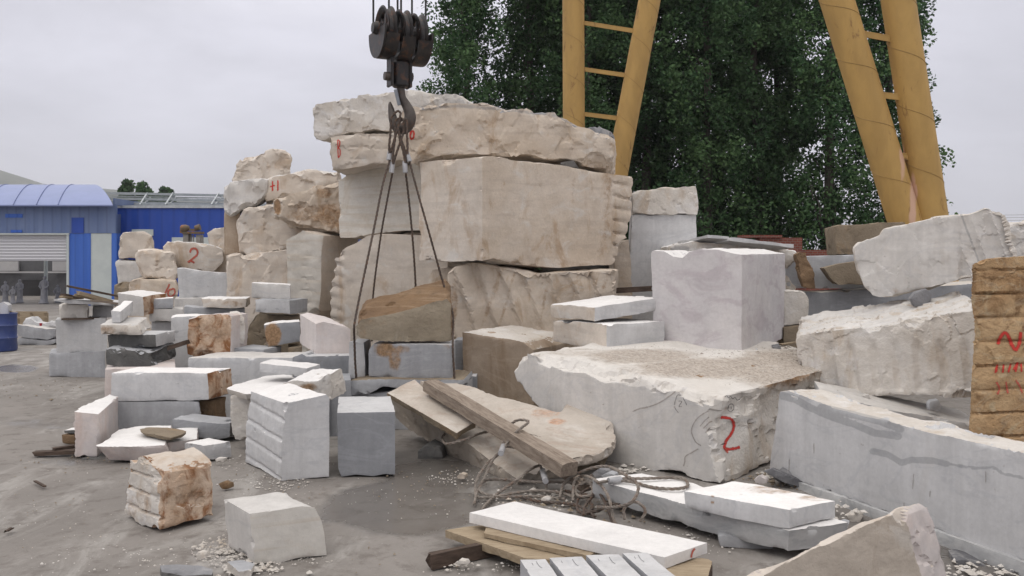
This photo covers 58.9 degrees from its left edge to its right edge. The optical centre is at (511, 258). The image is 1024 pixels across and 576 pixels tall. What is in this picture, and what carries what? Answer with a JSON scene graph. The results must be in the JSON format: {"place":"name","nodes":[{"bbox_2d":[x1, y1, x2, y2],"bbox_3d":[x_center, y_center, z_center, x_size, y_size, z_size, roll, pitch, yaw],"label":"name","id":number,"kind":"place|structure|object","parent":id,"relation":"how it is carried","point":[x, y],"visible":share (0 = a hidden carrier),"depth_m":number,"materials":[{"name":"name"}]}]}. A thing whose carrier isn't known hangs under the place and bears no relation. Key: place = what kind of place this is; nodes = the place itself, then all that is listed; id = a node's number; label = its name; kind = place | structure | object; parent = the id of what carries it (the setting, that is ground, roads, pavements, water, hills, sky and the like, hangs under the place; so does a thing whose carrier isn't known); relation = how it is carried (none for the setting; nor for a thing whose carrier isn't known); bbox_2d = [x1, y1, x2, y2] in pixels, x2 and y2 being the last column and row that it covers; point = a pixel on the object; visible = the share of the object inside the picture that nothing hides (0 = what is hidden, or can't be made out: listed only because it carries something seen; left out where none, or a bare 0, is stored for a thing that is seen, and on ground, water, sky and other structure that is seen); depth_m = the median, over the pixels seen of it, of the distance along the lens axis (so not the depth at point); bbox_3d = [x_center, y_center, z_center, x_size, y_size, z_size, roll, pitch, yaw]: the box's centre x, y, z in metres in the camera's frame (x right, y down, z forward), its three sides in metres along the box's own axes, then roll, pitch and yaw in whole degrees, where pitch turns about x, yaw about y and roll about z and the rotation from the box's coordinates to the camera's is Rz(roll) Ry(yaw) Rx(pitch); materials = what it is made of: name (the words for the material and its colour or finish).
{"place":"outdoors","nodes":[
{"label":"outdoors","id":0,"kind":"place"},
{"bbox_2d":[118,400,199,429],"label":"stone block","id":1,"kind":"object","parent":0,"point":[147,413],"depth_m":8.80,"materials":[{"name":"grey stone"}]},
{"bbox_2d":[111,367,231,400],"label":"stone block","id":2,"kind":"object","parent":1,"relation":"on","point":[156,384],"depth_m":8.80,"materials":[{"name":"white stone"}]},
{"bbox_2d":[151,321,180,367],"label":"stone block","id":3,"kind":"object","parent":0,"point":[161,325],"depth_m":12.20,"materials":[{"name":"white stone"}]},
{"bbox_2d":[149,307,183,321],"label":"stone block","id":4,"kind":"object","parent":3,"relation":"on","point":[162,314],"depth_m":12.00,"materials":[{"name":"white stone"}]},
{"bbox_2d":[117,290,165,315],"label":"stone block","id":5,"kind":"object","parent":4,"relation":"on","point":[143,303],"depth_m":11.82,"materials":[{"name":"white stone"}]},
{"bbox_2d":[172,414,233,438],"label":"stone block","id":6,"kind":"object","parent":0,"point":[213,427],"depth_m":8.45,"materials":[{"name":"grey stone"}]},
{"bbox_2d":[188,351,303,416],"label":"stone block","id":7,"kind":"object","parent":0,"point":[244,366],"depth_m":9.60,"materials":[{"name":"white stone"}]},
{"bbox_2d":[187,312,247,356],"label":"stone block","id":8,"kind":"object","parent":7,"relation":"on","point":[212,333],"depth_m":10.20,"materials":[{"name":"stone"}]},
{"bbox_2d":[264,319,299,345],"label":"stone block","id":9,"kind":"object","parent":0,"point":[280,332],"depth_m":10.60,"materials":[{"name":"white stone"}]},
{"bbox_2d":[369,0,433,134],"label":"crane hook block","id":10,"kind":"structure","parent":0,"point":[400,42],"depth_m":9.66,"materials":[{"name":"black metal"}]},
{"bbox_2d":[353,110,455,378],"bbox_3d":[-1.084,-0.151,9.588,1.039,2.858,1.250,0,0,0],"label":"wire rope sling","id":11,"kind":"object","parent":10,"relation":"hanging from","point":[405,152],"visible":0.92,"depth_m":9.59,"materials":[{"name":"metal"}]},
{"bbox_2d":[0,278,1017,575],"bbox_3d":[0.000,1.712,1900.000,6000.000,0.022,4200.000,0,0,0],"label":"ground","id":12,"kind":"structure","parent":0,"point":[358,518],"depth_m":6.24,"materials":[{"name":"concrete"}]},
{"bbox_2d":[0,184,135,299],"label":"workshop","id":13,"kind":"structure","parent":12,"relation":"on","point":[62,236],"depth_m":33.02,"materials":[{"name":"metal"}]},
{"bbox_2d":[49,348,105,377],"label":"stone block","id":14,"kind":"object","parent":12,"relation":"on","point":[83,364],"depth_m":13.10,"materials":[{"name":"grey stone"}]},
{"bbox_2d":[55,316,106,352],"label":"stone block","id":15,"kind":"object","parent":14,"relation":"on","point":[79,335],"depth_m":13.12,"materials":[{"name":"white stone"}]},
{"bbox_2d":[73,394,118,456],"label":"stone slab","id":16,"kind":"object","parent":12,"relation":"on","point":[95,423],"depth_m":7.77,"materials":[{"name":"stone"}]},
{"bbox_2d":[114,281,129,306],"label":"boulder","id":17,"kind":"object","parent":12,"relation":"on","point":[123,286],"visible":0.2,"depth_m":16.60,"materials":[{"name":"brown stone"}]},
{"bbox_2d":[115,259,141,282],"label":"boulder","id":18,"kind":"object","parent":17,"relation":"on","point":[127,270],"visible":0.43,"depth_m":17.00,"materials":[{"name":"white stone"}]},
{"bbox_2d":[118,231,153,258],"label":"boulder","id":19,"kind":"object","parent":18,"relation":"on","point":[131,244],"visible":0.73,"depth_m":17.01,"materials":[{"name":"beige stone"}]},
{"bbox_2d":[96,425,171,460],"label":"stone slab","id":20,"kind":"object","parent":12,"relation":"on","point":[132,443],"depth_m":7.57,"materials":[{"name":"white stone"}]},
{"bbox_2d":[105,359,174,396],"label":"stone block","id":21,"kind":"object","parent":12,"relation":"on","point":[111,369],"depth_m":9.53,"materials":[{"name":"stone"}]},
{"bbox_2d":[106,342,175,366],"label":"stone slab","id":22,"kind":"object","parent":21,"relation":"on","point":[119,356],"depth_m":9.71,"materials":[{"name":"grey stone"}]},
{"bbox_2d":[108,330,174,346],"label":"stone slab","id":23,"kind":"object","parent":22,"relation":"on","point":[151,338],"depth_m":9.95,"materials":[{"name":"grey stone"}]},
{"bbox_2d":[128,277,177,330],"bbox_3d":[-6.505,1.004,16.441,1.229,1.339,0.961,0,0,0],"label":"boulder","id":24,"kind":"object","parent":12,"relation":"on","point":[169,287],"visible":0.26,"depth_m":16.00,"materials":[{"name":"beige stone"}]},
{"bbox_2d":[135,248,177,279],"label":"boulder","id":25,"kind":"object","parent":24,"relation":"on","point":[155,263],"visible":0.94,"depth_m":16.21,"materials":[{"name":"beige stone"}]},
{"bbox_2d":[125,447,212,528],"bbox_3d":[-2.255,1.490,5.962,0.509,0.444,0.393,0,0,43],"label":"boulder","id":26,"kind":"object","parent":12,"relation":"on","point":[166,489],"visible":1,"depth_m":5.82,"materials":[{"name":"white stone"}]},
{"bbox_2d":[171,314,203,367],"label":"stone block","id":27,"kind":"object","parent":12,"relation":"on","point":[179,324],"depth_m":10.90,"materials":[{"name":"white stone"}]},
{"bbox_2d":[174,297,203,310],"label":"stone block","id":28,"kind":"object","parent":12,"relation":"on","point":[183,302],"depth_m":14.20,"materials":[{"name":"white stone"}]},
{"bbox_2d":[177,268,226,297],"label":"stone block","id":29,"kind":"object","parent":28,"relation":"on","point":[192,283],"depth_m":14.40,"materials":[{"name":"white stone"}]},
{"bbox_2d":[213,251,226,271],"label":"boulder","id":30,"kind":"object","parent":12,"relation":"on","point":[221,267],"visible":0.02,"depth_m":16.80,"materials":[{"name":"beige stone"}]},
{"bbox_2d":[163,241,222,271],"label":"boulder","id":31,"kind":"object","parent":30,"relation":"on","point":[200,256],"visible":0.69,"depth_m":16.60,"materials":[{"name":"beige stone"}]},
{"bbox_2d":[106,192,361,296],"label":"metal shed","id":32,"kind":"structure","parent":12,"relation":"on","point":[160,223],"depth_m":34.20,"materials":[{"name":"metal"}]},
{"bbox_2d":[226,249,287,328],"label":"stone block","id":33,"kind":"object","parent":12,"relation":"on","point":[244,272],"depth_m":14.30,"materials":[{"name":"beige stone"}]},
{"bbox_2d":[236,204,330,254],"bbox_3d":[-3.738,-0.466,15.203,2.032,0.953,1.283,0,0,0],"label":"boulder","id":34,"kind":"object","parent":33,"relation":"on","point":[260,229],"visible":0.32,"depth_m":14.60,"materials":[{"name":"beige stone"}]},
{"bbox_2d":[223,178,267,216],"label":"boulder","id":35,"kind":"object","parent":34,"relation":"on","point":[239,196],"visible":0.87,"depth_m":15.01,"materials":[{"name":"white stone"}]},
{"bbox_2d":[232,148,291,180],"bbox_3d":[-4.411,-1.603,16.039,1.248,0.668,1.012,0,0,0],"label":"boulder","id":36,"kind":"object","parent":35,"relation":"on","point":[269,163],"visible":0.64,"depth_m":15.61,"materials":[{"name":"beige stone"}]},
{"bbox_2d":[265,169,340,203],"bbox_3d":[-3.593,-1.244,15.650,1.548,0.585,1.290,0,0,0],"label":"boulder","id":37,"kind":"object","parent":34,"relation":"on","point":[281,186],"visible":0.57,"depth_m":15.05,"materials":[{"name":"beige stone"}]},
{"bbox_2d":[247,312,300,351],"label":"stone block","id":38,"kind":"object","parent":12,"relation":"on","point":[256,333],"depth_m":11.55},
{"bbox_2d":[255,298,307,313],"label":"stone slab","id":39,"kind":"object","parent":38,"relation":"on","point":[286,306],"depth_m":11.31,"materials":[{"name":"white stone"}]},
{"bbox_2d":[224,492,326,562],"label":"stone block","id":40,"kind":"object","parent":12,"relation":"on","point":[276,527],"depth_m":5.13,"materials":[{"name":"white stone"}]},
{"bbox_2d":[245,383,329,480],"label":"stone block","id":41,"kind":"object","parent":12,"relation":"on","point":[287,432],"depth_m":7.04,"materials":[{"name":"white stone"}]},
{"bbox_2d":[281,369,345,400],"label":"stone block","id":42,"kind":"object","parent":12,"relation":"on","point":[330,383],"depth_m":8.10,"materials":[{"name":"white stone"}]},
{"bbox_2d":[286,230,357,351],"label":"stone block","id":43,"kind":"object","parent":12,"relation":"on","point":[311,262],"depth_m":13.21,"materials":[{"name":"white stone"}]},
{"bbox_2d":[273,182,339,233],"bbox_3d":[-3.108,-0.765,14.094,1.145,0.817,1.684,0,0,-13],"label":"boulder","id":44,"kind":"object","parent":43,"relation":"on","point":[316,207],"visible":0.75,"depth_m":13.40,"materials":[{"name":"beige stone"}]},
{"bbox_2d":[293,350,353,379],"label":"stone block","id":45,"kind":"object","parent":12,"relation":"on","point":[332,361],"depth_m":9.60,"materials":[{"name":"white stone"}]},
{"bbox_2d":[300,313,350,353],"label":"stone block","id":46,"kind":"object","parent":45,"relation":"on","point":[319,334],"depth_m":9.85,"materials":[{"name":"stone"}]},
{"bbox_2d":[337,396,394,475],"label":"stone block","id":47,"kind":"object","parent":12,"relation":"on","point":[366,433],"depth_m":7.08,"materials":[{"name":"grey stone"}]},
{"bbox_2d":[330,234,459,345],"bbox_3d":[-1.595,0.673,13.039,1.993,2.035,1.417,0,0,17],"label":"stone block","id":48,"kind":"object","parent":12,"relation":"on","point":[395,271],"depth_m":12.40,"materials":[{"name":"beige stone"}]},
{"bbox_2d":[338,164,420,238],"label":"stone block","id":49,"kind":"object","parent":48,"relation":"on","point":[359,193],"depth_m":12.68,"materials":[{"name":"white stone"}]},
{"bbox_2d":[330,133,408,175],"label":"stone block","id":50,"kind":"object","parent":49,"relation":"on","point":[356,153],"depth_m":12.15,"materials":[{"name":"beige stone"}]},
{"bbox_2d":[313,89,472,142],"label":"stone block","id":51,"kind":"object","parent":50,"relation":"on","point":[366,114],"depth_m":12.50,"materials":[{"name":"white stone"}]},
{"bbox_2d":[351,378,471,429],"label":"stone block","id":52,"kind":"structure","parent":12,"relation":"on","point":[383,391],"depth_m":9.10,"materials":[{"name":"grey stone"}]},
{"bbox_2d":[351,370,472,395],"bbox_3d":[-1.035,1.283,9.425,1.222,0.183,0.770,0,0,0],"label":"stone slab","id":53,"kind":"object","parent":52,"relation":"on","point":[366,384],"depth_m":9.05,"materials":[{"name":"grey stone"}]},
{"bbox_2d":[369,340,455,377],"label":"stone block","id":54,"kind":"object","parent":53,"relation":"on","point":[421,359],"depth_m":9.20,"materials":[{"name":"grey stone"}]},
{"bbox_2d":[356,279,451,341],"bbox_3d":[-1.123,0.540,9.587,1.029,0.627,0.747,0,0,-9],"label":"boulder","id":55,"kind":"object","parent":54,"relation":"on","point":[423,312],"visible":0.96,"depth_m":9.27,"materials":[{"name":"brown stone"}]},
{"bbox_2d":[425,543,497,569],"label":"wooden beam","id":56,"kind":"structure","parent":12,"relation":"on","point":[438,559],"depth_m":5.05,"materials":[{"name":"brown wood"}]},
{"bbox_2d":[415,0,512,108],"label":"poplar tree","id":57,"kind":"object","parent":12,"relation":"on","point":[460,48],"visible":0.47,"depth_m":28.68,"materials":[{"name":"green plant"}]},
{"bbox_2d":[391,399,558,484],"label":"stone slab","id":58,"kind":"structure","parent":12,"relation":"on","point":[479,451],"depth_m":7.46,"materials":[{"name":"stone"}]},
{"bbox_2d":[387,380,475,439],"bbox_3d":[-0.719,1.292,7.841,0.353,0.339,1.208,0,0,-33],"label":"stone slab","id":59,"kind":"object","parent":58,"relation":"on","point":[413,396],"depth_m":7.77,"materials":[{"name":"stone"}]},
{"bbox_2d":[420,381,615,465],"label":"stone slab","id":60,"kind":"structure","parent":58,"relation":"on","point":[581,437],"depth_m":7.58,"materials":[{"name":"beige stone"}]},
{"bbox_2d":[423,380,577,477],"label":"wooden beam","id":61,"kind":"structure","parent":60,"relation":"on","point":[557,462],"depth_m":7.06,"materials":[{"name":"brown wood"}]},
{"bbox_2d":[445,525,567,564],"bbox_3d":[-0.001,1.640,5.160,0.910,0.053,0.281,0,0,44],"label":"wooden board","id":62,"kind":"object","parent":12,"relation":"on","point":[475,534],"visible":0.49,"depth_m":5.11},
{"bbox_2d":[484,527,600,559],"bbox_3d":[0.138,1.598,5.111,0.766,0.031,0.149,0,0,36],"label":"wooden board","id":63,"kind":"object","parent":62,"relation":"on","point":[520,540],"visible":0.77,"depth_m":5.06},
{"bbox_2d":[469,502,706,567],"bbox_3d":[0.395,1.550,5.142,1.373,0.062,0.367,0,0,39],"label":"stone slab","id":64,"kind":"object","parent":63,"relation":"on","point":[594,535],"depth_m":5.05,"materials":[{"name":"white stone"}]},
{"bbox_2d":[4,379,1018,575],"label":"marble chips","id":65,"kind":"object","parent":12,"relation":"on","point":[968,570],"visible":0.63,"depth_m":5.18,"materials":[{"name":"stone"}]},
{"bbox_2d":[462,325,573,406],"bbox_3d":[0.156,1.280,10.826,0.746,0.921,1.757,0,0,26],"label":"stone block","id":66,"kind":"object","parent":12,"relation":"on","point":[492,358],"depth_m":10.21,"materials":[{"name":"white stone"}]},
{"bbox_2d":[481,0,562,268],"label":"poplar tree","id":67,"kind":"object","parent":12,"relation":"on","point":[526,50],"visible":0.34,"depth_m":29.77,"materials":[{"name":"green plant"}]},
{"bbox_2d":[474,418,589,500],"bbox_3d":[0.147,1.482,6.755,0.844,0.435,0.931,0,0,0],"label":"wire rope","id":68,"kind":"object","parent":12,"relation":"on","point":[501,451],"visible":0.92,"depth_m":6.48,"materials":[{"name":"metal"}]},
{"bbox_2d":[447,262,618,346],"bbox_3d":[0.338,0.893,11.952,2.286,1.697,1.431,0,0,0],"label":"stone block","id":69,"kind":"object","parent":12,"relation":"on","point":[484,295],"depth_m":11.29,"materials":[{"name":"beige stone"}]},
{"bbox_2d":[419,156,632,267],"bbox_3d":[0.232,-0.567,12.005,2.781,1.385,1.012,0,0,-35],"label":"stone block","id":70,"kind":"object","parent":69,"relation":"on","point":[498,211],"depth_m":11.45,"materials":[{"name":"beige stone"}]},
{"bbox_2d":[401,103,616,174],"bbox_3d":[0.086,-1.618,12.645,3.447,0.869,1.587,0,0,-14],"label":"stone block","id":71,"kind":"object","parent":70,"relation":"on","point":[449,131],"depth_m":11.85,"materials":[{"name":"beige stone"}]},
{"bbox_2d":[550,557,597,575],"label":"stone strip","id":72,"kind":"object","parent":12,"relation":"on","point":[570,566],"visible":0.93,"depth_m":4.21,"materials":[{"name":"white stone"}]},
{"bbox_2d":[536,0,657,239],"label":"poplar tree","id":73,"kind":"object","parent":12,"relation":"on","point":[592,46],"visible":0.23,"depth_m":29.13,"materials":[{"name":"green plant"}]},
{"bbox_2d":[558,465,646,523],"bbox_3d":[0.642,1.549,6.122,0.353,0.296,1.020,0,0,-27],"label":"wire rope","id":74,"kind":"object","parent":12,"relation":"on","point":[624,506],"visible":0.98,"depth_m":6.05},
{"bbox_2d":[562,0,660,175],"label":"gantry crane leg frame","id":75,"kind":"object","parent":12,"relation":"on","point":[634,74],"visible":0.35,"depth_m":19.30,"materials":[{"name":"yellow paint"}]},
{"bbox_2d":[586,554,639,575],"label":"stone strip","id":76,"kind":"object","parent":12,"relation":"on","point":[610,565],"visible":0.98,"depth_m":4.23,"materials":[{"name":"white stone"}]},
{"bbox_2d":[609,240,631,318],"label":"stone block","id":77,"kind":"object","parent":12,"relation":"on","point":[621,264],"depth_m":12.70,"materials":[{"name":"beige stone"}]},
{"bbox_2d":[622,553,674,575],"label":"stone strip","id":78,"kind":"object","parent":12,"relation":"on","point":[643,564],"visible":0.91,"depth_m":4.24,"materials":[{"name":"white stone"}]},
{"bbox_2d":[592,0,714,239],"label":"poplar tree","id":79,"kind":"object","parent":12,"relation":"on","point":[647,126],"visible":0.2,"depth_m":30.04,"materials":[{"name":"green plant"}]},
{"bbox_2d":[629,214,696,320],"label":"stone block","id":80,"kind":"object","parent":12,"relation":"on","point":[648,234],"depth_m":13.00,"materials":[{"name":"white stone"}]},
{"bbox_2d":[630,186,697,214],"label":"stone block","id":81,"kind":"object","parent":80,"relation":"on","point":[670,201],"depth_m":12.96,"materials":[{"name":"white stone"}]},
{"bbox_2d":[514,340,821,482],"bbox_3d":[1.765,1.300,8.835,2.396,0.965,3.196,0,0,42],"label":"stone block","id":82,"kind":"object","parent":12,"relation":"on","point":[715,426],"depth_m":7.57,"materials":[{"name":"white stone"}]},
{"bbox_2d":[553,318,664,346],"bbox_3d":[1.023,0.827,9.714,0.807,0.341,0.964,0,0,-33],"label":"stone slab","id":83,"kind":"object","parent":82,"relation":"on","point":[608,332],"depth_m":9.39,"materials":[{"name":"beige stone"}]},
{"bbox_2d":[550,295,655,320],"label":"stone slab","id":84,"kind":"object","parent":83,"relation":"on","point":[602,308],"depth_m":9.56,"materials":[{"name":"beige stone"}]},
{"bbox_2d":[651,248,785,349],"bbox_3d":[2.419,0.430,10.398,1.001,1.101,2.297,0,0,28],"label":"stone block","id":85,"kind":"object","parent":82,"relation":"on","point":[724,298],"depth_m":9.47,"materials":[{"name":"white stone"}]},
{"bbox_2d":[649,0,779,239],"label":"poplar tree","id":86,"kind":"object","parent":12,"relation":"on","point":[714,29],"visible":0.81,"depth_m":28.78,"materials":[{"name":"green plant"}]},
{"bbox_2d":[717,531,772,548],"bbox_3d":[1.400,1.674,5.473,0.362,0.089,0.253,0,0,0],"label":"stone offcut","id":87,"kind":"object","parent":12,"relation":"on","point":[725,539],"visible":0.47,"depth_m":5.35,"materials":[{"name":"grey stone"}]},
{"bbox_2d":[592,474,847,550],"bbox_3d":[1.248,1.581,5.762,0.468,0.165,1.680,0,0,-39],"label":"stone slab","id":88,"kind":"object","parent":87,"relation":"on","point":[666,505],"depth_m":5.51,"materials":[{"name":"white stone"}]},
{"bbox_2d":[684,481,834,527],"bbox_3d":[1.485,1.463,5.419,0.780,0.112,0.442,0,0,40],"label":"stone slab","id":89,"kind":"object","parent":88,"relation":"on","point":[756,503],"depth_m":5.29,"materials":[{"name":"white stone"}]},
{"bbox_2d":[697,0,832,248],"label":"poplar tree","id":90,"kind":"object","parent":12,"relation":"on","point":[759,105],"visible":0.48,"depth_m":29.64,"materials":[{"name":"green plant"}]},
{"bbox_2d":[722,0,838,246],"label":"poplar tree","id":91,"kind":"object","parent":12,"relation":"on","point":[790,87],"visible":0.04,"depth_m":32.34,"materials":[{"name":"green plant"}]},
{"bbox_2d":[760,0,891,249],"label":"poplar tree","id":92,"kind":"object","parent":12,"relation":"on","point":[809,226],"visible":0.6,"depth_m":29.20,"materials":[{"name":"green plant"}]},
{"bbox_2d":[747,503,945,575],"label":"boulder","id":93,"kind":"object","parent":12,"relation":"on","point":[901,541],"visible":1,"depth_m":4.28,"materials":[{"name":"beige stone"}]},
{"bbox_2d":[798,281,971,315],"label":"stone block","id":94,"kind":"object","parent":12,"relation":"on","point":[833,300],"depth_m":11.90,"materials":[{"name":"grey stone"}]},
{"bbox_2d":[660,241,796,289],"bbox_3d":[2.985,0.163,12.648,1.763,0.812,0.949,0,0,0],"label":"stone slab","id":95,"kind":"object","parent":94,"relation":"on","point":[695,245],"depth_m":12.20,"materials":[{"name":"white stone"}]},
{"bbox_2d":[785,255,864,288],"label":"stone block","id":96,"kind":"object","parent":94,"relation":"on","point":[817,263],"depth_m":12.20,"materials":[{"name":"grey stone"}]},
{"bbox_2d":[824,222,904,254],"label":"stone block","id":97,"kind":"object","parent":96,"relation":"on","point":[842,239],"depth_m":12.60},
{"bbox_2d":[818,0,958,281],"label":"gantry crane leg frame","id":98,"kind":"object","parent":12,"relation":"on","point":[909,183],"visible":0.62,"depth_m":13.00,"materials":[{"name":"yellow paint"}]},
{"bbox_2d":[819,0,957,224],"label":"poplar tree","id":99,"kind":"object","parent":12,"relation":"on","point":[875,8],"visible":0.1,"depth_m":29.80,"materials":[{"name":"green plant"}]},
{"bbox_2d":[814,381,969,429],"bbox_3d":[3.324,1.475,7.899,1.457,0.724,0.719,0,0,0],"label":"stone slab","id":100,"kind":"object","parent":12,"relation":"on","point":[921,411],"depth_m":7.81,"materials":[{"name":"white stone"}]},
{"bbox_2d":[796,291,974,397],"bbox_3d":[3.468,0.768,8.540,2.097,0.936,1.001,0,0,45],"label":"stone block","id":101,"kind":"object","parent":100,"relation":"on","point":[903,347],"depth_m":8.03,"materials":[{"name":"white stone"}]},
{"bbox_2d":[853,208,1016,296],"bbox_3d":[4.108,-0.039,8.907,1.608,0.846,0.941,0,0,36],"label":"boulder","id":102,"kind":"object","parent":101,"relation":"on","point":[927,254],"visible":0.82,"depth_m":8.48,"materials":[{"name":"white stone"}]},
{"bbox_2d":[786,482,1023,575],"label":"stone slab","id":103,"kind":"structure","parent":12,"relation":"on","point":[995,558],"depth_m":5.35,"materials":[{"name":"grey stone"}]},
{"bbox_2d":[770,389,1023,559],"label":"stone block","id":104,"kind":"object","parent":103,"relation":"on","point":[955,480],"depth_m":5.74,"materials":[{"name":"white stone"}]},
{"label":"stone block","id":105,"kind":"object","parent":12,"relation":"on","visible":0},
{"bbox_2d":[227,374,293,399],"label":"stone slab","id":106,"kind":"object","parent":105,"relation":"on","point":[243,390],"depth_m":8.44,"materials":[{"name":"white stone"}]},
{"bbox_2d":[0,0,1023,248],"label":"sky","id":107,"kind":"structure","parent":0,"point":[173,94],"materials":[{"name":"grey"}]},
{"bbox_2d":[784,289,808,325],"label":"stone block","id":108,"kind":"object","parent":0,"point":[796,305],"depth_m":11.01,"materials":[{"name":"white stone"}]},
{"bbox_2d":[969,256,1023,441],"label":"stone block","id":109,"kind":"object","parent":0,"point":[997,378],"depth_m":6.36,"materials":[{"name":"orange stone"}]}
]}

